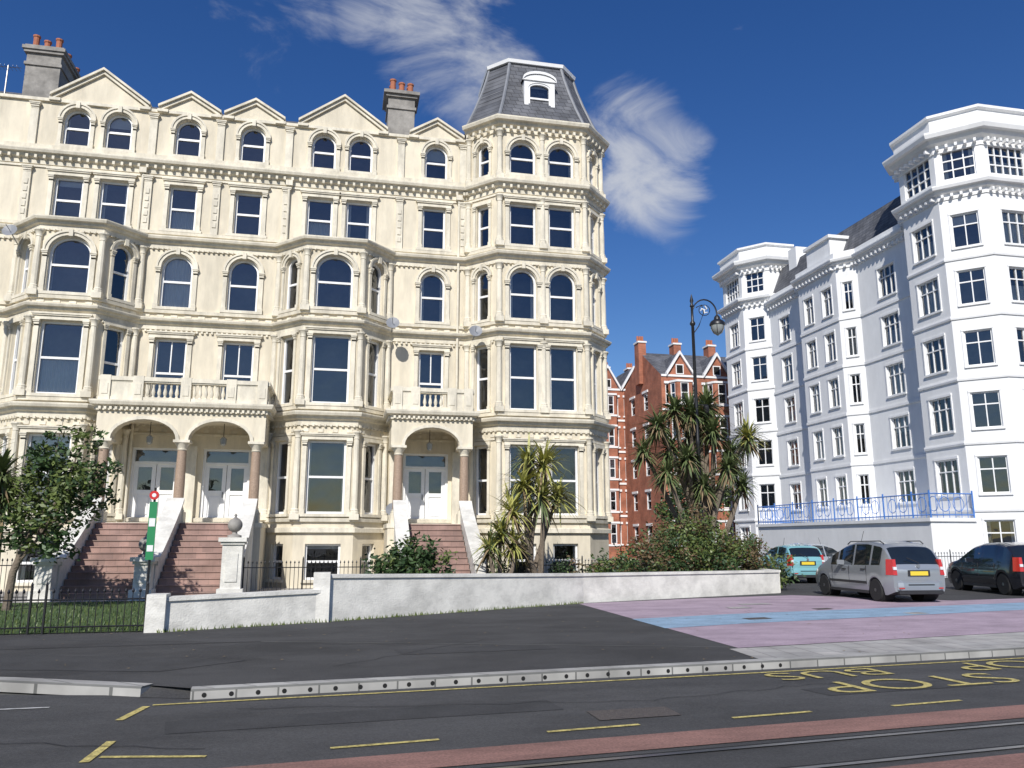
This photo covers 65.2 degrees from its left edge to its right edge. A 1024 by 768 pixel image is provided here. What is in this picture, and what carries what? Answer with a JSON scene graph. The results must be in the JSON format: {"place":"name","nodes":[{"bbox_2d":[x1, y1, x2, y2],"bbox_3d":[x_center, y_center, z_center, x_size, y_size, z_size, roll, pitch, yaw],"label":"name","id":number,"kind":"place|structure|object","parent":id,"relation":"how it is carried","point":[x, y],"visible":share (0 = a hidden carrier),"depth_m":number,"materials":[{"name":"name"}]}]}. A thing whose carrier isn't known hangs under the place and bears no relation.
{"place":"outdoors","nodes":[
{"label":"outdoors","id":0,"kind":"place"},
{"bbox_2d":[0,692,53,694],"bbox_3d":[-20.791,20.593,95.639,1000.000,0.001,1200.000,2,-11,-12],"label":"ground","id":1,"kind":"structure","parent":0,"point":[7,693],"depth_m":9.51,"materials":[{"name":"grey asphalt"}]},
{"bbox_2d":[0,587,312,602],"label":"forecourt path","id":2,"kind":"structure","parent":0,"point":[19,594],"depth_m":24.41,"materials":[{"name":"grey concrete"}]},
{"bbox_2d":[0,554,37,599],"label":"iron railing","id":3,"kind":"object","parent":2,"relation":"on","point":[17,597],"visible":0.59,"depth_m":22.30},
{"bbox_2d":[27,539,63,602],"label":"gate pier","id":4,"kind":"structure","parent":2,"relation":"on","point":[45,571],"depth_m":22.07,"materials":[{"name":"paint"}]},
{"bbox_2d":[127,533,159,600],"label":"gate pier","id":5,"kind":"structure","parent":2,"relation":"on","point":[140,562],"depth_m":22.59,"materials":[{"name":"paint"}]},
{"bbox_2d":[216,514,249,593],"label":"gate pier","id":6,"kind":"structure","parent":2,"relation":"on","point":[233,547],"depth_m":23.09,"materials":[{"name":"paint"}]},
{"bbox_2d":[242,556,392,591],"bbox_3d":[-5.581,5.763,23.915,4.750,1.200,0.050,2,-11,-12],"label":"iron railing","id":7,"kind":"object","parent":2,"relation":"on","point":[302,567],"visible":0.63,"depth_m":23.74,"materials":[{"name":"black metal"}]},
{"bbox_2d":[0,655,1023,767],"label":"road","id":8,"kind":"structure","parent":0,"point":[69,722],"depth_m":7.86,"materials":[{"name":"grey asphalt"}]},
{"bbox_2d":[0,677,153,696],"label":"stone kerb","id":9,"kind":"structure","parent":8,"relation":"on","point":[49,686],"depth_m":9.40,"materials":[{"name":"grey stone"}]},
{"bbox_2d":[140,684,200,697],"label":"dropped kerb","id":10,"kind":"structure","parent":8,"relation":"on","point":[153,691],"depth_m":9.19,"materials":[{"name":"concrete"}]},
{"bbox_2d":[164,700,561,733],"bbox_3d":[-1.433,3.382,8.168,3.969,0.001,0.556,3,-12,-16],"label":"asphalt repair patch","id":11,"kind":"object","parent":8,"relation":"on","point":[202,725],"visible":1,"depth_m":8.11,"materials":[{"name":"grey asphalt"}]},
{"bbox_2d":[0,639,849,748],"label":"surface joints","id":12,"kind":"object","parent":8,"relation":"on","point":[336,665],"visible":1,"depth_m":12.47,"materials":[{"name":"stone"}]},
{"bbox_2d":[190,658,788,699],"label":"drainage kerb","id":13,"kind":"structure","parent":8,"relation":"on","point":[302,687],"depth_m":9.94,"materials":[{"name":"concrete"}]},
{"bbox_2d":[0,657,1023,761],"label":"road markings","id":14,"kind":"object","parent":8,"relation":"on","point":[97,751],"visible":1,"depth_m":8.43,"materials":[{"name":"yellow paint"}]},
{"bbox_2d":[225,705,1023,767],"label":"tram track surround","id":15,"kind":"object","parent":8,"relation":"on","point":[466,756],"depth_m":6.98,"materials":[{"name":"red asphalt"}]},
{"bbox_2d":[587,706,680,719],"bbox_3d":[1.258,3.395,8.254,0.926,0.001,0.449,3,-11,-15],"label":"manhole cover","id":16,"kind":"object","parent":8,"relation":"on","point":[630,713],"visible":1,"depth_m":8.23,"materials":[{"name":"metal"}]},
{"bbox_2d":[484,721,1023,767],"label":"tram rails","id":17,"kind":"object","parent":8,"relation":"on","point":[806,741],"depth_m":6.73,"materials":[{"name":"metal"}]},
{"bbox_2d":[764,668,894,679],"bbox_3d":[4.210,3.865,10.669,1.747,0.001,0.513,3,-12,-17],"label":"bus stop lettering","id":18,"kind":"object","parent":8,"relation":"on","point":[848,670],"visible":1,"depth_m":10.69,"materials":[{"name":"yellow paint"}]},
{"bbox_2d":[780,645,1023,667],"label":"stone kerb","id":19,"kind":"structure","parent":8,"relation":"on","point":[863,658],"depth_m":11.87,"materials":[{"name":"grey stone"}]},
{"bbox_2d":[803,678,1003,695],"bbox_3d":[4.808,3.702,9.796,2.668,0.001,0.458,3,-12,-17],"label":"asphalt repair patch","id":20,"kind":"object","parent":8,"relation":"on","point":[934,683],"visible":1,"depth_m":9.78,"materials":[{"name":"grey asphalt"}]},
{"bbox_2d":[828,673,1019,691],"bbox_3d":[5.077,3.740,10.033,2.800,0.001,0.688,3,-12,-17],"label":"bus stop lettering","id":21,"kind":"object","parent":8,"relation":"on","point":[868,683],"visible":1,"depth_m":9.94,"materials":[{"name":"yellow paint"}]},
{"bbox_2d":[961,661,1023,669],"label":"bus stop lettering","id":22,"kind":"object","parent":8,"relation":"on","point":[989,663],"visible":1,"depth_m":11.29,"materials":[{"name":"yellow paint"}]},
{"bbox_2d":[0,560,1023,687],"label":"apron pavement","id":23,"kind":"structure","parent":0,"point":[316,655],"depth_m":12.87,"materials":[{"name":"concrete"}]},
{"bbox_2d":[0,601,144,633],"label":"lawn","id":24,"kind":"structure","parent":23,"relation":"on","point":[120,607],"depth_m":17.90,"materials":[{"name":"green plant"}]},
{"bbox_2d":[0,440,37,558],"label":"cordyline tree","id":25,"kind":"object","parent":24,"relation":"on","point":[6,463],"visible":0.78,"depth_m":19.82,"materials":[{"name":"green plant"}]},
{"bbox_2d":[0,422,122,610],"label":"garden tree","id":26,"kind":"object","parent":24,"relation":"on","point":[60,488],"visible":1,"depth_m":19.66,"materials":[{"name":"green plant"}]},
{"bbox_2d":[144,488,158,609],"bbox_3d":[-8.844,4.016,19.557,0.220,2.950,0.126,2,-11,-12],"label":"bus stop sign","id":27,"kind":"object","parent":24,"relation":"on","point":[152,519],"visible":0.96,"depth_m":19.60,"materials":[{"name":"green metal"}]},
{"bbox_2d":[0,581,149,635],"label":"iron railing","id":28,"kind":"object","parent":23,"relation":"on","point":[30,600],"visible":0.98,"depth_m":14.54,"materials":[{"name":"black metal"}]},
{"bbox_2d":[0,654,244,671],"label":"asphalt repair patch","id":29,"kind":"object","parent":23,"relation":"on","point":[47,662],"visible":1,"depth_m":10.95,"materials":[{"name":"grey asphalt"}]},
{"bbox_2d":[144,572,330,632],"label":"wall piers","id":30,"kind":"object","parent":23,"relation":"on","point":[155,612],"depth_m":14.80,"materials":[{"name":"paint"}]},
{"bbox_2d":[0,34,614,598],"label":"victorian terrace","id":31,"kind":"structure","parent":23,"relation":"on","point":[344,326],"depth_m":30.86,"materials":[{"name":"beige paint"}]},
{"bbox_2d":[127,447,447,523],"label":"doors","id":32,"kind":"structure","parent":31,"relation":"in","point":[212,503],"depth_m":29.62,"materials":[{"name":"paint"}]},
{"bbox_2d":[1,83,599,581],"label":"window frames","id":33,"kind":"structure","parent":31,"relation":"in","point":[178,139],"depth_m":31.09,"materials":[{"name":"paint"}]},
{"bbox_2d":[165,566,780,631],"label":"garden wall","id":34,"kind":"structure","parent":23,"relation":"on","point":[355,596],"depth_m":18.72,"materials":[{"name":"paint"}]},
{"bbox_2d":[43,601,904,668],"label":"weeds and litter leaves","id":35,"kind":"object","parent":23,"relation":"on","point":[358,618],"visible":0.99,"depth_m":17.01,"materials":[{"name":"green plant"}]},
{"bbox_2d":[606,369,631,559],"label":"walls","id":36,"kind":"structure","parent":23,"relation":"on","point":[613,420],"depth_m":73.07,"materials":[{"name":"red brick"}]},
{"bbox_2d":[609,403,615,532],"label":"interior","id":37,"kind":"object","parent":36,"relation":"attached to","point":[612,493],"visible":0.09,"depth_m":72.40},
{"bbox_2d":[609,396,615,542],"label":"curtains","id":38,"kind":"object","parent":37,"relation":"attached to","point":[612,470],"visible":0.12,"depth_m":72.72,"materials":[{"name":"white fabric"}]},
{"bbox_2d":[607,379,627,543],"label":"window frames","id":39,"kind":"structure","parent":36,"relation":"attached to","point":[614,468],"depth_m":72.95,"materials":[{"name":"paint"}]},
{"bbox_2d":[607,362,631,371],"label":"chimneys","id":40,"kind":"object","parent":36,"relation":"on","point":[628,366],"visible":0.15,"depth_m":80.42,"materials":[{"name":"red brick"}]},
{"bbox_2d":[607,364,634,545],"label":"trim","id":41,"kind":"structure","parent":36,"relation":"attached to","point":[620,388],"depth_m":73.75,"materials":[{"name":"paint"}]},
{"bbox_2d":[615,369,630,385],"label":"roof","id":42,"kind":"structure","parent":36,"relation":"on","point":[621,378],"depth_m":77.33,"materials":[{"name":"stone"}]},
{"bbox_2d":[624,355,735,561],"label":"walls","id":43,"kind":"structure","parent":23,"relation":"on","point":[653,384],"depth_m":68.66,"materials":[{"name":"red brick"}]},
{"bbox_2d":[629,350,733,525],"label":"trim","id":44,"kind":"structure","parent":43,"relation":"attached to","point":[723,365],"depth_m":66.83,"materials":[{"name":"paint"}]},
{"bbox_2d":[632,383,731,541],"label":"interior","id":45,"kind":"object","parent":43,"relation":"attached to","point":[684,388],"visible":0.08,"depth_m":66.83,"materials":[{"name":"black"}]},
{"bbox_2d":[633,387,732,540],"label":"curtains","id":46,"kind":"object","parent":45,"relation":"attached to","point":[674,436],"visible":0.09,"depth_m":66.89,"materials":[{"name":"white fabric"}]},
{"bbox_2d":[631,364,733,543],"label":"window frames","id":47,"kind":"structure","parent":43,"relation":"attached to","point":[632,408],"depth_m":66.87,"materials":[{"name":"paint"}]},
{"bbox_2d":[677,365,719,374],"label":"glass","id":48,"kind":"object","parent":47,"relation":"in","point":[680,369],"visible":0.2,"depth_m":67.10,"materials":[{"name":"black glass"}]},
{"bbox_2d":[643,353,726,375],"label":"roof","id":49,"kind":"structure","parent":43,"relation":"on","point":[660,363],"depth_m":69.57,"materials":[{"name":"stone"}]},
{"bbox_2d":[633,336,715,385],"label":"chimneys","id":50,"kind":"object","parent":49,"relation":"on","point":[674,346],"visible":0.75,"depth_m":71.34,"materials":[{"name":"red brick"}]},
{"bbox_2d":[652,458,733,530],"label":"street tree","id":51,"kind":"object","parent":23,"relation":"on","point":[664,508],"visible":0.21,"depth_m":40.22,"materials":[{"name":"green plant"}]},
{"bbox_2d":[759,543,824,582],"bbox_3d":[11.584,7.363,33.462,1.940,1.837,3.812,1,-11,-4],"label":"parked car","id":52,"kind":"object","parent":23,"relation":"on","point":[809,559],"visible":0.51,"depth_m":31.83,"materials":[{"name":"teal paint"}]},
{"bbox_2d":[582,595,1023,647],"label":"lilac surface","id":53,"kind":"object","parent":23,"relation":"on","point":[743,635],"visible":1,"depth_m":16.88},
{"bbox_2d":[727,603,927,619],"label":"utility covers","id":54,"kind":"object","parent":53,"relation":"on","point":[811,608],"visible":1,"depth_m":19.23,"materials":[{"name":"metal"}]},
{"bbox_2d":[634,602,1023,627],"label":"blue surface band","id":55,"kind":"object","parent":53,"relation":"on","point":[689,621],"visible":1,"depth_m":18.21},
{"bbox_2d":[786,538,836,560],"bbox_3d":[14.434,8.273,38.182,4.312,1.870,2.060,7,-13,-31],"label":"parked car","id":56,"kind":"object","parent":23,"relation":"on","point":[827,552],"visible":0.11,"depth_m":37.55,"materials":[{"name":"silver metal"}]},
{"bbox_2d":[723,144,1023,575],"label":"walls","id":57,"kind":"structure","parent":23,"relation":"on","point":[952,533],"depth_m":44.34,"materials":[{"name":"white paint"}]},
{"bbox_2d":[773,196,900,292],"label":"roof","id":58,"kind":"structure","parent":57,"relation":"on","point":[869,226],"depth_m":51.05,"materials":[{"name":"stone"}]},
{"bbox_2d":[757,490,974,523],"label":"blue balcony railing","id":59,"kind":"object","parent":57,"relation":"on","point":[851,518],"visible":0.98,"depth_m":42.36,"materials":[{"name":"metal"}]},
{"bbox_2d":[712,104,1023,542],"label":"trim","id":60,"kind":"structure","parent":57,"relation":"attached to","point":[920,142],"depth_m":43.19,"materials":[{"name":"white paint"}]},
{"bbox_2d":[726,146,1023,549],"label":"window frames","id":61,"kind":"structure","parent":57,"relation":"attached to","point":[1002,166],"depth_m":43.83,"materials":[{"name":"paint"}]},
{"bbox_2d":[728,147,1023,548],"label":"interior","id":62,"kind":"object","parent":57,"relation":"attached to","point":[994,419],"visible":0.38,"depth_m":41.74,"materials":[{"name":"black"}]},
{"bbox_2d":[728,148,1023,542],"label":"curtains","id":63,"kind":"object","parent":62,"relation":"attached to","point":[969,218],"visible":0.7,"depth_m":41.77,"materials":[{"name":"white fabric"}]},
{"bbox_2d":[816,531,944,601],"bbox_3d":[10.793,5.402,23.884,2.090,1.996,4.392,2,-11,-8],"label":"parked car","id":64,"kind":"object","parent":23,"relation":"on","point":[884,571],"visible":0.98,"depth_m":22.26,"materials":[{"name":"silver metal"}]},
{"bbox_2d":[935,549,967,576],"bbox_3d":[24.997,8.206,36.622,15.550,1.300,0.050,2,-11,-12],"label":"iron railing","id":65,"kind":"object","parent":23,"relation":"on","point":[947,556],"visible":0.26,"depth_m":35.50,"materials":[{"name":"white metal"}]},
{"bbox_2d":[947,534,1023,594],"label":"parked car","id":66,"kind":"object","parent":23,"relation":"on","point":[997,566],"visible":1,"depth_m":25.58,"materials":[{"name":"black paint"}]},
{"bbox_2d":[0,0,1023,376],"label":"sky","id":67,"kind":"structure","parent":0,"point":[728,125],"materials":[{"name":"blue"}]},
{"bbox_2d":[731,632,1023,658],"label":"paving","id":68,"kind":"structure","parent":0,"point":[962,641],"depth_m":12.70,"materials":[{"name":"white concrete"}]},
{"label":"garden soil","id":69,"kind":"structure","parent":0,"visible":0},
{"bbox_2d":[360,530,458,573],"bbox_3d":[-2.721,4.947,21.619,2.739,1.959,1.666,2,-11,-12],"label":"garden shrub","id":70,"kind":"object","parent":69,"relation":"on","point":[413,562],"visible":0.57,"depth_m":21.50,"materials":[{"name":"green plant"}]},
{"bbox_2d":[466,512,533,572],"bbox_3d":[-0.263,5.181,24.524,2.295,2.661,1.800,2,-11,-12],"label":"yucca plant","id":71,"kind":"object","parent":69,"relation":"on","point":[492,543],"visible":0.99,"depth_m":24.43,"materials":[{"name":"green plant"}]},
{"bbox_2d":[485,434,585,572],"bbox_3d":[0.774,4.105,25.807,3.535,5.264,2.577,10,-15,-43],"label":"cordyline tree","id":72,"kind":"object","parent":69,"relation":"on","point":[541,490],"visible":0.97,"depth_m":25.68,"materials":[{"name":"green plant"}]},
{"bbox_2d":[488,552,643,572],"bbox_3d":[1.889,6.298,26.829,6.037,1.310,1.345,2,-11,-12],"label":"planting","id":73,"kind":"object","parent":69,"relation":"on","point":[556,568],"visible":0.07,"depth_m":26.71,"materials":[{"name":"green plant"}]},
{"bbox_2d":[486,555,647,572],"bbox_3d":[1.991,6.221,26.246,6.051,1.200,0.050,5,-12,-22],"label":"iron railing","id":74,"kind":"object","parent":69,"relation":"on","point":[552,565],"visible":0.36,"depth_m":26.09,"materials":[{"name":"black metal"}]},
{"bbox_2d":[567,518,805,588],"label":"hedge shrubs","id":75,"kind":"object","parent":69,"relation":"on","point":[596,566],"visible":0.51,"depth_m":25.69,"materials":[{"name":"green plant"}]},
{"bbox_2d":[624,381,771,570],"bbox_3d":[6.889,3.510,28.590,6.013,7.516,3.331,2,-11,-12],"label":"cordyline tree","id":76,"kind":"object","parent":69,"relation":"on","point":[728,469],"visible":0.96,"depth_m":28.26,"materials":[{"name":"green plant"}]},
{"bbox_2d":[633,499,779,571],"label":"hedge shrubs","id":77,"kind":"object","parent":69,"relation":"on","point":[681,551],"visible":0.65,"depth_m":26.15,"materials":[{"name":"green plant"}]},
{"bbox_2d":[690,294,724,567],"bbox_3d":[7.016,1.878,28.262,1.426,10.500,0.560,0,-11,1],"label":"street lamp","id":78,"kind":"object","parent":69,"relation":"on","point":[717,324],"visible":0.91,"depth_m":28.77,"materials":[{"name":"black metal"}]}
]}

